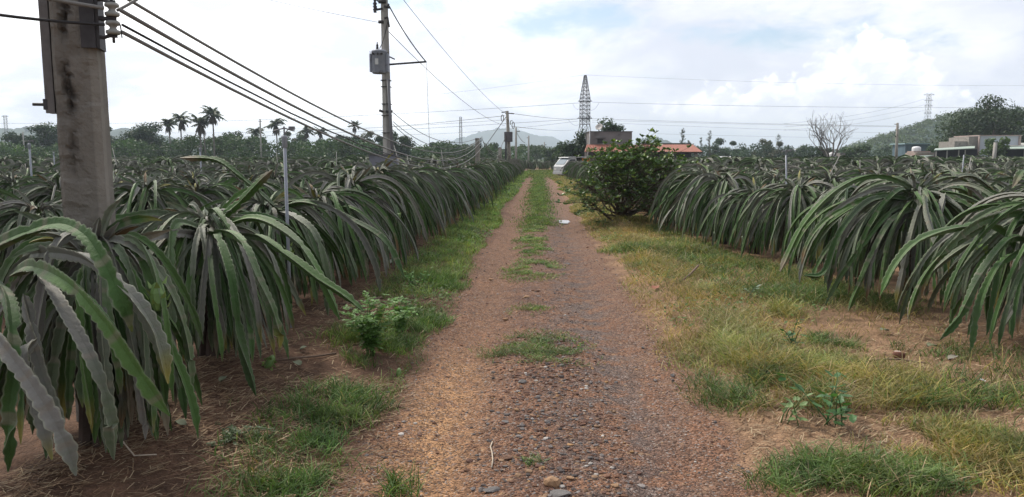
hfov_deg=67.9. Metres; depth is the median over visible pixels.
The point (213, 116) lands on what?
areca palm
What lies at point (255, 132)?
areca palm
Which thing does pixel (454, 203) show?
dragon fruit plant
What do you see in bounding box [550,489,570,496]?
rock
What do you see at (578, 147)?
mango tree
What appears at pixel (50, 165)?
dragon fruit plant
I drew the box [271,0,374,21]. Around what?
cable
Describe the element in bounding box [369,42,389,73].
transformer
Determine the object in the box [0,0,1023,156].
sky
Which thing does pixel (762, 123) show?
conductor
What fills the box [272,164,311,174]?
dragon fruit plant
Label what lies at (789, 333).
broadleaf weed
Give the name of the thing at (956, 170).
dragon fruit plant
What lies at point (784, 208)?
dragon fruit plant
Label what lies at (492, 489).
rock
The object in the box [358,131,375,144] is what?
tree
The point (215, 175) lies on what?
dragon fruit plant
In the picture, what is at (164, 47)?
cable
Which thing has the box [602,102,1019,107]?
conductor
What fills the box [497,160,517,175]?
dragon fruit plant
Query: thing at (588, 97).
lattice tower
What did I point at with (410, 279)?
leafy weed
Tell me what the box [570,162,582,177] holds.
dragon fruit plant
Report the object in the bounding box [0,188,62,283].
dragon fruit plant
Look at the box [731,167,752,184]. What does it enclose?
dragon fruit plant
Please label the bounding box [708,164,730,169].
dragon fruit plant
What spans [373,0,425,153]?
transformer pole
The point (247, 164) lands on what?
dragon fruit plant
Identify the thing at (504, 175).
dragon fruit plant
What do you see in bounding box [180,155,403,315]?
dragon fruit plant
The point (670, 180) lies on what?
dragon fruit plant
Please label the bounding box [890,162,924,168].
dragon fruit plant
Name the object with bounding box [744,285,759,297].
broadleaf weed
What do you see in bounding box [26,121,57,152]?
tree
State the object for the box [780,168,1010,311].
dragon fruit plant
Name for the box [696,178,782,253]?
dragon fruit plant
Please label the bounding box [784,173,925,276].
dragon fruit plant
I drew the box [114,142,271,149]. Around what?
cable
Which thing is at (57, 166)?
dragon fruit plant
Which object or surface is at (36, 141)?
tree
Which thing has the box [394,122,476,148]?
cable
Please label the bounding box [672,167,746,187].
dragon fruit plant
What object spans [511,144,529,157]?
tree
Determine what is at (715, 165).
dragon fruit plant
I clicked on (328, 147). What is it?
thicket
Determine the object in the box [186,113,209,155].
areca palm
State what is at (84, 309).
dragon fruit plant
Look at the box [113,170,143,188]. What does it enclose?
dragon fruit plant
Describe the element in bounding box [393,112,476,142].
cable
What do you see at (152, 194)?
dragon fruit plant
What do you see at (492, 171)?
dragon fruit plant
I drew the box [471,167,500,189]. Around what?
dragon fruit plant
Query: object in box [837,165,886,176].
dragon fruit plant
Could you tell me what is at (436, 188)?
dragon fruit plant
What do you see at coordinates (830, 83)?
conductor
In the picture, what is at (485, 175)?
dragon fruit plant
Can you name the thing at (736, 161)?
distant dragon fruit
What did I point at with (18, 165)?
dragon fruit plant
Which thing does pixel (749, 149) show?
mountain
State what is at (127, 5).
cable
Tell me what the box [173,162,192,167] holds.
dragon fruit plant
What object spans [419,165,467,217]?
dragon fruit plant
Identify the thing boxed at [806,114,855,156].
bare tree
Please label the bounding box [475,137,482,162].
cable post
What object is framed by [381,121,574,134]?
conductor
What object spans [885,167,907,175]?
dragon fruit plant
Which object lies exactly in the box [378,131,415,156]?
tree
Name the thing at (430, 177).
dragon fruit plant
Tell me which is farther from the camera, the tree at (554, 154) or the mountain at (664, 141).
the mountain at (664, 141)
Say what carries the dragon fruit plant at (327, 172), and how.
on the ground at (30, 447)
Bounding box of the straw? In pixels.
[0,208,1023,496]
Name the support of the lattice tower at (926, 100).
on the hill at (930, 130)
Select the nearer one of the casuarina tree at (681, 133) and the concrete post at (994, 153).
the concrete post at (994, 153)
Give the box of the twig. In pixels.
[490,441,492,467]
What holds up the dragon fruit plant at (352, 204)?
on the ground at (30, 447)
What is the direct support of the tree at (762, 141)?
on the ground at (30, 447)
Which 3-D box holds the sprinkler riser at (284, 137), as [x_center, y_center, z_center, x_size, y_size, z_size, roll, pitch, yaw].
[-2.042,-0.158,6.930,0.185,1.888,0.056,0,7,-3]
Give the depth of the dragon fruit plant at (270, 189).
14.06 m
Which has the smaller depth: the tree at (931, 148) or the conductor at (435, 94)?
the tree at (931, 148)
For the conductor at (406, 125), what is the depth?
96.76 m
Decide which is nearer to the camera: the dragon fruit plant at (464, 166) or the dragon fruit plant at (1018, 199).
the dragon fruit plant at (1018, 199)
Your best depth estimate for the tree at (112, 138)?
172.94 m
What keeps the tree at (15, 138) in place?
on the ground at (30, 447)
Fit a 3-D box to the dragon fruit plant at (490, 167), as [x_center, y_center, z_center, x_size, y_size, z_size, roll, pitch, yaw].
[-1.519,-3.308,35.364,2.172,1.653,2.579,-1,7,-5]
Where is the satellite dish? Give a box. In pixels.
[595,124,602,130]
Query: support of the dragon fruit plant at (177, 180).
on the ground at (30, 447)
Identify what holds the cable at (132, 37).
attached to the concrete pole at (75, 100)
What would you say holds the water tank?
on the shed at (928, 154)
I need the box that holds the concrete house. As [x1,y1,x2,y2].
[584,131,701,158]
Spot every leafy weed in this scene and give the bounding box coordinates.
[339,290,400,356]
[384,294,417,332]
[404,267,431,288]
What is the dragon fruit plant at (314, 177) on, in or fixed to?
on the ground at (30, 447)
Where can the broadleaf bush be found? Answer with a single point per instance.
(639, 164)
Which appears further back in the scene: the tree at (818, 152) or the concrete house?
the tree at (818, 152)
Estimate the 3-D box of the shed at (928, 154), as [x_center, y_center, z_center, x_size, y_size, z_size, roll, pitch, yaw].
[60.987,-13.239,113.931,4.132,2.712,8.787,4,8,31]
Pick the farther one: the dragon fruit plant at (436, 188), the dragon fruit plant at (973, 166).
the dragon fruit plant at (973, 166)
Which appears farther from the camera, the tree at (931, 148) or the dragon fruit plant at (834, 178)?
the tree at (931, 148)
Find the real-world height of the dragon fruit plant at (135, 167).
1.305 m
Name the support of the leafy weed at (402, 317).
on the ground at (30, 447)
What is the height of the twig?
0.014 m
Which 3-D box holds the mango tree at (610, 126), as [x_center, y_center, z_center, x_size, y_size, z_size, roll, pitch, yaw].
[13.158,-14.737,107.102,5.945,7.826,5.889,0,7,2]
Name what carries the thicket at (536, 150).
on the ground at (30, 447)
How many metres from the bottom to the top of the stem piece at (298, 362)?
0.025 m
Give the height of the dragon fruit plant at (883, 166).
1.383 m
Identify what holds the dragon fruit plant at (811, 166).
on the ground at (30, 447)
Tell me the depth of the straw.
4.77 m
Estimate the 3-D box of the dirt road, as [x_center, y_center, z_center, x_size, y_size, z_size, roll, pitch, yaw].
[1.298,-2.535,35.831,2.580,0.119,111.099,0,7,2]
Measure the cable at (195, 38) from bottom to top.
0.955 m
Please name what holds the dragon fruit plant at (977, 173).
on the ground at (30, 447)
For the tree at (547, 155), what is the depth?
178.10 m
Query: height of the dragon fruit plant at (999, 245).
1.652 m
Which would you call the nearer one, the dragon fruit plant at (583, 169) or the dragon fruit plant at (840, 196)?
the dragon fruit plant at (840, 196)
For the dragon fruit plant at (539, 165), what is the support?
on the ground at (30, 447)
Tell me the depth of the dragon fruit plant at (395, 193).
11.96 m
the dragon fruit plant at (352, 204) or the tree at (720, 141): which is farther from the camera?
the tree at (720, 141)
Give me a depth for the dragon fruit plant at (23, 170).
23.98 m
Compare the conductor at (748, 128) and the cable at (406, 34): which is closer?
the cable at (406, 34)
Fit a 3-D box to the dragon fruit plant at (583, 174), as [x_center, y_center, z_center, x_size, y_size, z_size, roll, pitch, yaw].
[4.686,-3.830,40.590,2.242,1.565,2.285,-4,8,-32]
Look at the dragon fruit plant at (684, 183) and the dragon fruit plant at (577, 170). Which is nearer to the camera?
the dragon fruit plant at (684, 183)
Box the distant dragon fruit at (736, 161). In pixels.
[0,154,1023,168]
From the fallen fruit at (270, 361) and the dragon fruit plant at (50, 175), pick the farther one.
the dragon fruit plant at (50, 175)
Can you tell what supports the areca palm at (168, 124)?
on the ground at (30, 447)
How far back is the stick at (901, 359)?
6.12 m
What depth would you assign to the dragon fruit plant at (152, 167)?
26.56 m
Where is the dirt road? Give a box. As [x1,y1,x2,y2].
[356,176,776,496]
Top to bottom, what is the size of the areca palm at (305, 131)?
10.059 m
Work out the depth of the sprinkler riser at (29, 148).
16.86 m
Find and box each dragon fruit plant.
[0,166,27,179]
[0,168,60,200]
[0,174,114,215]
[0,188,19,222]
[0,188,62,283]
[0,199,203,475]
[1,161,39,169]
[2,168,44,177]
[24,166,59,172]
[28,169,60,195]
[32,162,53,169]
[48,163,113,171]
[53,172,217,231]
[112,163,140,178]
[113,165,151,180]
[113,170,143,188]
[116,169,363,395]
[123,167,166,183]
[125,163,143,168]
[136,180,239,211]
[140,165,173,179]
[141,171,197,191]
[150,169,193,181]
[161,164,191,174]
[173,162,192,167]
[174,166,229,185]
[176,167,216,175]
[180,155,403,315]
[182,164,199,170]
[196,161,216,166]
[198,162,251,175]
[209,163,251,183]
[209,168,293,208]
[232,165,278,177]
[238,163,272,170]
[251,162,318,197]
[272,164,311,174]
[281,165,427,265]
[288,164,313,169]
[288,178,418,285]
[289,174,323,191]
[312,167,337,179]
[320,165,359,173]
[327,164,350,170]
[332,153,446,241]
[341,160,368,166]
[351,169,428,256]
[374,158,469,226]
[375,162,451,234]
[404,164,474,222]
[412,161,487,208]
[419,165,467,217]
[424,162,449,167]
[442,163,496,204]
[447,169,493,205]
[456,172,492,211]
[458,164,489,191]
[459,159,506,194]
[466,160,503,186]
[470,158,509,184]
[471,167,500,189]
[482,162,502,190]
[491,161,514,182]
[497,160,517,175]
[505,160,523,174]
[524,160,535,168]
[530,161,545,169]
[541,160,553,169]
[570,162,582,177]
[570,162,583,179]
[577,163,591,180]
[577,164,591,181]
[619,171,673,211]
[620,169,671,210]
[642,169,696,208]
[647,166,707,215]
[648,179,691,230]
[650,163,761,235]
[664,163,703,170]
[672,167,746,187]
[675,170,756,244]
[696,163,733,167]
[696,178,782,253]
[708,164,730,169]
[709,167,744,172]
[729,171,834,264]
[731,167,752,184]
[739,162,780,173]
[741,166,785,185]
[750,168,797,188]
[769,161,806,168]
[772,163,815,170]
[774,171,831,198]
[780,166,834,175]
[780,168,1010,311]
[784,166,861,195]
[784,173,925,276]
[793,163,837,170]
[813,165,842,170]
[814,167,840,176]
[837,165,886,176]
[838,166,863,171]
[849,163,920,193]
[860,163,892,171]
[880,169,1023,351]
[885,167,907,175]
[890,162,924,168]
[899,162,955,184]
[901,165,938,176]
[910,172,1014,215]
[915,161,956,168]
[934,164,961,172]
[944,166,993,178]
[964,162,992,171]
[966,162,1003,167]
[966,173,1019,210]
[981,167,1023,173]
[981,177,1023,209]
[984,167,1023,180]
[992,171,1023,190]
[996,198,1023,263]
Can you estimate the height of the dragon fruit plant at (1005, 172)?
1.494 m
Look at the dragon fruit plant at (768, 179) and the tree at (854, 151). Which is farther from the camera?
the tree at (854, 151)
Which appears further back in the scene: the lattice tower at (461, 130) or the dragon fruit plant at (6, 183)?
the lattice tower at (461, 130)
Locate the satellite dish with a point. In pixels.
(598, 127)
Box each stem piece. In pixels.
[174,419,186,424]
[218,376,226,381]
[293,360,301,364]
[947,354,957,359]
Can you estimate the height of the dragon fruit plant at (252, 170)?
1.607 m
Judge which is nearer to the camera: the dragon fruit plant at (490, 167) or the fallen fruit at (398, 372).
the fallen fruit at (398, 372)
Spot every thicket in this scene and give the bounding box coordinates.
[0,133,504,157]
[473,144,556,162]
[691,141,892,157]
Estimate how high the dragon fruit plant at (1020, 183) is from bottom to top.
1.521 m
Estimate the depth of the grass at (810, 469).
5.51 m
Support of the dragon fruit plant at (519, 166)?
on the ground at (30, 447)
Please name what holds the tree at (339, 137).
on the ground at (30, 447)
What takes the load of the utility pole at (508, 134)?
on the ground at (30, 447)
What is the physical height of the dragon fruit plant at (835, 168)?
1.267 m
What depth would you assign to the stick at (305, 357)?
6.13 m
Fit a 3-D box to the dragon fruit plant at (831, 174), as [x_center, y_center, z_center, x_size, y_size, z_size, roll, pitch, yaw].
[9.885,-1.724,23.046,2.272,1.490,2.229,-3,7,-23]
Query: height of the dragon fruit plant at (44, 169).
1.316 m
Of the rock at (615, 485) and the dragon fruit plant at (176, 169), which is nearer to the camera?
the rock at (615, 485)
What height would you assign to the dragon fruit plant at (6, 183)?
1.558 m
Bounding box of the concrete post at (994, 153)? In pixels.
[992,142,996,157]
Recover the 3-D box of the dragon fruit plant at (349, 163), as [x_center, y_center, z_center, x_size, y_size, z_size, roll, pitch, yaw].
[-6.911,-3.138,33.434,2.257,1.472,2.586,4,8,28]
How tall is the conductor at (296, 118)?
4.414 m
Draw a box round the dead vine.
[123,441,156,455]
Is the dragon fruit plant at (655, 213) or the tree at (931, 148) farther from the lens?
the tree at (931, 148)
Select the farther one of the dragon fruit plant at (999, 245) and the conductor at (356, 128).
the conductor at (356, 128)
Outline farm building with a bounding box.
[934,135,1023,157]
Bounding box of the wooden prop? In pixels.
[505,136,506,159]
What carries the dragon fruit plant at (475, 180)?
on the ground at (30, 447)
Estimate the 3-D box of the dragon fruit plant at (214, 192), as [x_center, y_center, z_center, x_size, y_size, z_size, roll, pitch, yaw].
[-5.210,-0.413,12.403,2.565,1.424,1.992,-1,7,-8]
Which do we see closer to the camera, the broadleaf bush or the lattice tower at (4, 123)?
the broadleaf bush
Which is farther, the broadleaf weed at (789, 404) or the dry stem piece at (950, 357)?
the dry stem piece at (950, 357)
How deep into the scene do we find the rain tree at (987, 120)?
131.38 m
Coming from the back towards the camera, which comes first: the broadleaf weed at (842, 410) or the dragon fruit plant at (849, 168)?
the dragon fruit plant at (849, 168)
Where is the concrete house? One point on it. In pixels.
(593, 139)
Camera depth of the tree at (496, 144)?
206.48 m
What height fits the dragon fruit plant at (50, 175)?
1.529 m
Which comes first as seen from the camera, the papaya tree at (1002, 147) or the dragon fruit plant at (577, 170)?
the dragon fruit plant at (577, 170)
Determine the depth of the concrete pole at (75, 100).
4.39 m
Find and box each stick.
[275,352,335,361]
[339,296,381,304]
[682,265,698,280]
[869,358,930,363]
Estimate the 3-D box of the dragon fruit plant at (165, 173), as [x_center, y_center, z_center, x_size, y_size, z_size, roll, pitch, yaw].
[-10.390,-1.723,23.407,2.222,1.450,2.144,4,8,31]
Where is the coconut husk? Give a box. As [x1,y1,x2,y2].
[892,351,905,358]
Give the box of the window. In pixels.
[596,138,604,142]
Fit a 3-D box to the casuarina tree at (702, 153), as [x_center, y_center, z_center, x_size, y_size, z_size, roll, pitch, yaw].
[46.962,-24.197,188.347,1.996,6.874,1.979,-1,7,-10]
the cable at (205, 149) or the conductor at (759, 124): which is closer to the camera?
the cable at (205, 149)
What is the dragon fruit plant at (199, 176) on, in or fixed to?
on the ground at (30, 447)
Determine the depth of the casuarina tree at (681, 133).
148.47 m
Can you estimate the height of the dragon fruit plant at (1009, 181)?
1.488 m
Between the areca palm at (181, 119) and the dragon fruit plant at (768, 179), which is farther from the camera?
the areca palm at (181, 119)
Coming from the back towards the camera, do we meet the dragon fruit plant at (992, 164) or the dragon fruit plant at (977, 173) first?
the dragon fruit plant at (992, 164)
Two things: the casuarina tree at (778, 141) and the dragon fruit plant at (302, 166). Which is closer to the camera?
the dragon fruit plant at (302, 166)
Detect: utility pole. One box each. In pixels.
[258,119,261,157]
[501,111,514,159]
[515,127,519,159]
[894,123,898,156]
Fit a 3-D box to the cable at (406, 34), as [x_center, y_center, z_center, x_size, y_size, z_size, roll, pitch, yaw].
[-3.612,-7.429,26.305,1.301,1.937,0.044,0,7,0]
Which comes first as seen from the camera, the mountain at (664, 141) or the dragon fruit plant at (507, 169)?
the dragon fruit plant at (507, 169)
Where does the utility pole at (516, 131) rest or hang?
on the ground at (30, 447)
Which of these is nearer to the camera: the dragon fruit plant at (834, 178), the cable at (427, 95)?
the dragon fruit plant at (834, 178)
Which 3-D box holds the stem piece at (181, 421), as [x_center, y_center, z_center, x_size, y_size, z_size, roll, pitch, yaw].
[-1.950,1.022,4.471,0.064,0.025,0.068,-3,8,-25]
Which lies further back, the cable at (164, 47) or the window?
the window
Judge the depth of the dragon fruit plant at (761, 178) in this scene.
21.15 m
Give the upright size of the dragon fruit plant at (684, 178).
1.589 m
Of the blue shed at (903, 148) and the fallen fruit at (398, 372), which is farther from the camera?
the blue shed at (903, 148)
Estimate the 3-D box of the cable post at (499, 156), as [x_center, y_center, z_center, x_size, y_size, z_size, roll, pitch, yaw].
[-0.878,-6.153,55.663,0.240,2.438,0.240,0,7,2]
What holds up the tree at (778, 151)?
on the ground at (30, 447)
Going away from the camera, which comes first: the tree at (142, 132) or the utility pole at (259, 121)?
the utility pole at (259, 121)
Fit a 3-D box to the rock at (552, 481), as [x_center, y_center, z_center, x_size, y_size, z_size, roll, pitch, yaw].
[0.213,1.220,3.975,0.098,0.060,0.069,-4,8,-32]
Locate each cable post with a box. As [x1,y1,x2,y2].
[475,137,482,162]
[498,148,501,159]
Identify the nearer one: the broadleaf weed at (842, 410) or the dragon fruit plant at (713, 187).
the broadleaf weed at (842, 410)
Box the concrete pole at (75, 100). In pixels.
[32,0,120,421]
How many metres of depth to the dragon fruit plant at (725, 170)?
24.88 m
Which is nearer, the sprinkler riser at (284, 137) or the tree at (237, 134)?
the sprinkler riser at (284, 137)
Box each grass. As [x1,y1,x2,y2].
[184,169,1023,496]
[551,174,1023,496]
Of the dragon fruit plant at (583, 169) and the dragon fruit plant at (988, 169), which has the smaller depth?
the dragon fruit plant at (988, 169)
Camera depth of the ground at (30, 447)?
5.04 m
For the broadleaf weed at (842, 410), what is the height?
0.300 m
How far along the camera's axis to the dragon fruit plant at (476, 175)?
24.12 m
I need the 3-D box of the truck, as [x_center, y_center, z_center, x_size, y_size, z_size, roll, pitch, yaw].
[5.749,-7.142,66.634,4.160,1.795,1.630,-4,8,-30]
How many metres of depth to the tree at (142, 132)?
166.26 m
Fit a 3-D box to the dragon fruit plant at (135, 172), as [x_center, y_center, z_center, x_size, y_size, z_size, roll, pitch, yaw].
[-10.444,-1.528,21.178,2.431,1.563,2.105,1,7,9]
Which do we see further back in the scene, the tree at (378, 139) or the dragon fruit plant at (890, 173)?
the tree at (378, 139)
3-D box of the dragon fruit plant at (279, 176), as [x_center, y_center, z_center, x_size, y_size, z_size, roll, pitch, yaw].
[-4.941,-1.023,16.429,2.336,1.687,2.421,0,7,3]
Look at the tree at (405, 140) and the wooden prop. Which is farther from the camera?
the tree at (405, 140)
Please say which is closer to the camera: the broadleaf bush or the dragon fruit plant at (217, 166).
the broadleaf bush
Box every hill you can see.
[0,127,193,155]
[866,114,1023,155]
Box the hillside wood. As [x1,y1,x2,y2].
[836,108,1023,153]
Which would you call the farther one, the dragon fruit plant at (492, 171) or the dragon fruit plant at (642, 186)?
the dragon fruit plant at (492, 171)
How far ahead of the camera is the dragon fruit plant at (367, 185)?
10.73 m
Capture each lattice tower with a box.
[1,116,8,142]
[459,117,462,144]
[577,75,591,133]
[924,93,933,118]
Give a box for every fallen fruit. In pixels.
[261,355,276,369]
[394,368,403,376]
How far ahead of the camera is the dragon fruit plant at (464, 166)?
26.86 m
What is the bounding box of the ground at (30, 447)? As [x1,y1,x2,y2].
[0,159,1023,496]
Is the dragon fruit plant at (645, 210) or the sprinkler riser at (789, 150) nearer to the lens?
the sprinkler riser at (789, 150)
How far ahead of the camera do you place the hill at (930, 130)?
402.41 m
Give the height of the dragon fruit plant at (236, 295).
1.555 m
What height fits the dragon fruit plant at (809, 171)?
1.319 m
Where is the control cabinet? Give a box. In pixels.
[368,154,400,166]
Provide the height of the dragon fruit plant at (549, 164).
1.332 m
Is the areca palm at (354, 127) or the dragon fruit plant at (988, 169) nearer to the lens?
the dragon fruit plant at (988, 169)
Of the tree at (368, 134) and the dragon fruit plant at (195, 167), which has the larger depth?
the tree at (368, 134)
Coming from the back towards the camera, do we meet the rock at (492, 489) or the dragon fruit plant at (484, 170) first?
the dragon fruit plant at (484, 170)
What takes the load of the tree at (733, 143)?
on the ground at (30, 447)
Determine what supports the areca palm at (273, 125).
on the ground at (30, 447)
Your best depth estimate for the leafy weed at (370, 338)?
6.34 m
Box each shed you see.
[890,143,929,156]
[905,151,934,157]
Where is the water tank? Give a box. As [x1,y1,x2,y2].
[912,146,920,150]
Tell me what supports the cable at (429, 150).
attached to the cable post at (477, 157)
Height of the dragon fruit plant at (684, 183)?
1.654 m
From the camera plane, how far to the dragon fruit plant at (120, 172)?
19.51 m
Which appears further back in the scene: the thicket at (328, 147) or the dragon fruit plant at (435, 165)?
the thicket at (328, 147)
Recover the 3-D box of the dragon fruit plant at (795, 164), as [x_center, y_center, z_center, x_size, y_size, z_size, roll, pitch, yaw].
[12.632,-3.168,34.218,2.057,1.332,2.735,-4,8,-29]
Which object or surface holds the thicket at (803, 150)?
on the ground at (30, 447)
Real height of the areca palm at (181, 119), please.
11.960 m
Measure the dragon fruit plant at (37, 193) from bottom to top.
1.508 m
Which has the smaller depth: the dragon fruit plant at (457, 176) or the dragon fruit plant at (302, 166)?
the dragon fruit plant at (457, 176)
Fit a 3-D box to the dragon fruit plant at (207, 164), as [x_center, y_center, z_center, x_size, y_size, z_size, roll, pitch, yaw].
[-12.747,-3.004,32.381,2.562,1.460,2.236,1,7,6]
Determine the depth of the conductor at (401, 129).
214.46 m
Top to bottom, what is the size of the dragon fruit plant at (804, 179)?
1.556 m
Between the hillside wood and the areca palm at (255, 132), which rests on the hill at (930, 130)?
the hillside wood
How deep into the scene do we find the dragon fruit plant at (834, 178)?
16.00 m
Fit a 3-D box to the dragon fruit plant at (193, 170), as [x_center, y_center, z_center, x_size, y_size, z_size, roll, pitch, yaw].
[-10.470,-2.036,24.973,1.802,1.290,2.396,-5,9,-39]
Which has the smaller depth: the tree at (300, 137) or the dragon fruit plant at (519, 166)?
the dragon fruit plant at (519, 166)
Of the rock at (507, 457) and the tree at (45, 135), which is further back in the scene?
the tree at (45, 135)
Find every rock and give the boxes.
[482,486,499,492]
[503,455,512,459]
[543,476,560,487]
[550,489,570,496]
[611,483,618,487]
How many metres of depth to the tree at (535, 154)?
226.81 m
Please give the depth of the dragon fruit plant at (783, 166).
35.89 m
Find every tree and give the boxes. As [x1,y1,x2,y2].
[0,130,32,154]
[18,135,40,150]
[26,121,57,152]
[110,136,122,155]
[118,122,168,147]
[222,130,241,150]
[285,131,296,141]
[296,133,308,143]
[336,134,358,155]
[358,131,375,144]
[374,136,382,148]
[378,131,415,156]
[490,142,504,149]
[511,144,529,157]
[531,145,542,163]
[542,147,556,160]
[551,144,567,159]
[554,128,586,160]
[597,116,626,130]
[679,128,685,142]
[698,137,703,156]
[705,130,714,155]
[707,137,731,157]
[729,141,738,156]
[752,138,775,155]
[767,142,789,157]
[772,133,783,153]
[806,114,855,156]
[806,145,832,156]
[843,144,871,157]
[925,141,947,151]
[928,94,1023,146]
[979,136,1010,156]
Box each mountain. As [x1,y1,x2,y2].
[451,128,569,154]
[640,137,702,156]
[699,145,815,154]
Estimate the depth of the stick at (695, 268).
10.44 m
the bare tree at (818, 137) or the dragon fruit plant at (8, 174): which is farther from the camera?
the bare tree at (818, 137)
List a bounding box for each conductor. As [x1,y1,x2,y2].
[0,119,571,140]
[18,103,571,123]
[224,75,579,104]
[234,120,496,132]
[295,116,499,129]
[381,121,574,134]
[592,118,942,126]
[597,75,987,85]
[599,122,944,134]
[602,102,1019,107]
[606,120,878,126]
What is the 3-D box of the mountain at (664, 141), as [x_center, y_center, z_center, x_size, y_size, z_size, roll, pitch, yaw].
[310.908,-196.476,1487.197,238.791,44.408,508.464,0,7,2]
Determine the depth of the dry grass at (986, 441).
5.97 m
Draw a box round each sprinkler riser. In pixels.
[24,140,33,175]
[197,145,202,170]
[274,126,294,327]
[781,149,791,183]
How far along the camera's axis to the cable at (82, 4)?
4.23 m
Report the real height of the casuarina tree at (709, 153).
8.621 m
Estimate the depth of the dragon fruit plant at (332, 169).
21.81 m
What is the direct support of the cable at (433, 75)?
attached to the transformer pole at (386, 111)
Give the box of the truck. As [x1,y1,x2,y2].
[553,157,591,175]
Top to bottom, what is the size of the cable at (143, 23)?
0.936 m
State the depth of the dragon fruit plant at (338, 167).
31.65 m
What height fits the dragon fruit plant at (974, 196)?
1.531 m
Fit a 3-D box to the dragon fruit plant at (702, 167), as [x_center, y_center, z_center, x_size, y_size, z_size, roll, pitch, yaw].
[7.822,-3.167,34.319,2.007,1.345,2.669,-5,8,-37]
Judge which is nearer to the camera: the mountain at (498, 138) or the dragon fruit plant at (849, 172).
the dragon fruit plant at (849, 172)
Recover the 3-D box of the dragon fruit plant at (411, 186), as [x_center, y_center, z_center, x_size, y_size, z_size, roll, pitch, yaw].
[-2.450,-0.797,13.442,2.401,1.784,1.970,-4,8,-30]
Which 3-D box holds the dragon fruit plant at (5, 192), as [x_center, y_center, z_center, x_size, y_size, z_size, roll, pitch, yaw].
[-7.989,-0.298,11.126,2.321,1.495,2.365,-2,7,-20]
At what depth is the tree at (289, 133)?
207.74 m
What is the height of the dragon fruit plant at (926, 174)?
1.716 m
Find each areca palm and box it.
[157,118,178,156]
[172,111,190,139]
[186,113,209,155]
[199,105,227,156]
[245,127,264,139]
[261,118,287,154]
[296,126,313,141]
[313,126,328,139]
[347,120,361,134]
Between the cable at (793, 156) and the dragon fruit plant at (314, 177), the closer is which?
the dragon fruit plant at (314, 177)
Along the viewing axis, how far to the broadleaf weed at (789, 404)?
4.74 m
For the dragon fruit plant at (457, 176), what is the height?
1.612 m
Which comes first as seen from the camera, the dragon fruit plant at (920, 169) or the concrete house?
the dragon fruit plant at (920, 169)
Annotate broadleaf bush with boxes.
[555,127,708,222]
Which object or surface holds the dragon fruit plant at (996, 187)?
on the ground at (30, 447)
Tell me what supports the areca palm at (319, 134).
on the ground at (30, 447)
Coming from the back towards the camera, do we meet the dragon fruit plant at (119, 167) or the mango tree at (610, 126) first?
the mango tree at (610, 126)
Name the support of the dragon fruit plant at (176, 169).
on the ground at (30, 447)
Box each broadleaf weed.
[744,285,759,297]
[776,370,856,425]
[780,319,805,347]
[781,393,812,425]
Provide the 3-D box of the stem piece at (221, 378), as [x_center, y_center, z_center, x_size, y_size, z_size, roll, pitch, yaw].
[-2.006,0.900,5.272,0.054,0.025,0.091,0,7,-4]
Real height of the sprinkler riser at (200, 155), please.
2.098 m
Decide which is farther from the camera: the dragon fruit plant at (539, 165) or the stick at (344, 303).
the dragon fruit plant at (539, 165)
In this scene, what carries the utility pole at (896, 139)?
on the ground at (30, 447)
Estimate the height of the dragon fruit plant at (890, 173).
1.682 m
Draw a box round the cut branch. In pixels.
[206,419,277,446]
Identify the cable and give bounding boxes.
[0,13,104,25]
[47,0,103,9]
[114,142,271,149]
[116,0,137,11]
[119,9,479,160]
[121,24,481,164]
[122,30,481,168]
[127,0,479,152]
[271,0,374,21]
[389,5,426,61]
[389,32,504,125]
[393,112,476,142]
[393,124,478,154]
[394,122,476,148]
[404,1,502,111]
[426,62,429,145]
[746,156,874,156]
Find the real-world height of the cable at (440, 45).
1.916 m
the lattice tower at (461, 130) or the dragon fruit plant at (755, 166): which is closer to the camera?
the dragon fruit plant at (755, 166)
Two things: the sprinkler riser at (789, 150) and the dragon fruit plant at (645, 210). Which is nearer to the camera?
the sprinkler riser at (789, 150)
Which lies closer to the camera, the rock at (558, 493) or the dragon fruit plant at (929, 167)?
the rock at (558, 493)
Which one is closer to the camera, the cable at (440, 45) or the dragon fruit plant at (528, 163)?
the cable at (440, 45)
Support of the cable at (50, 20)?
attached to the concrete pole at (75, 100)

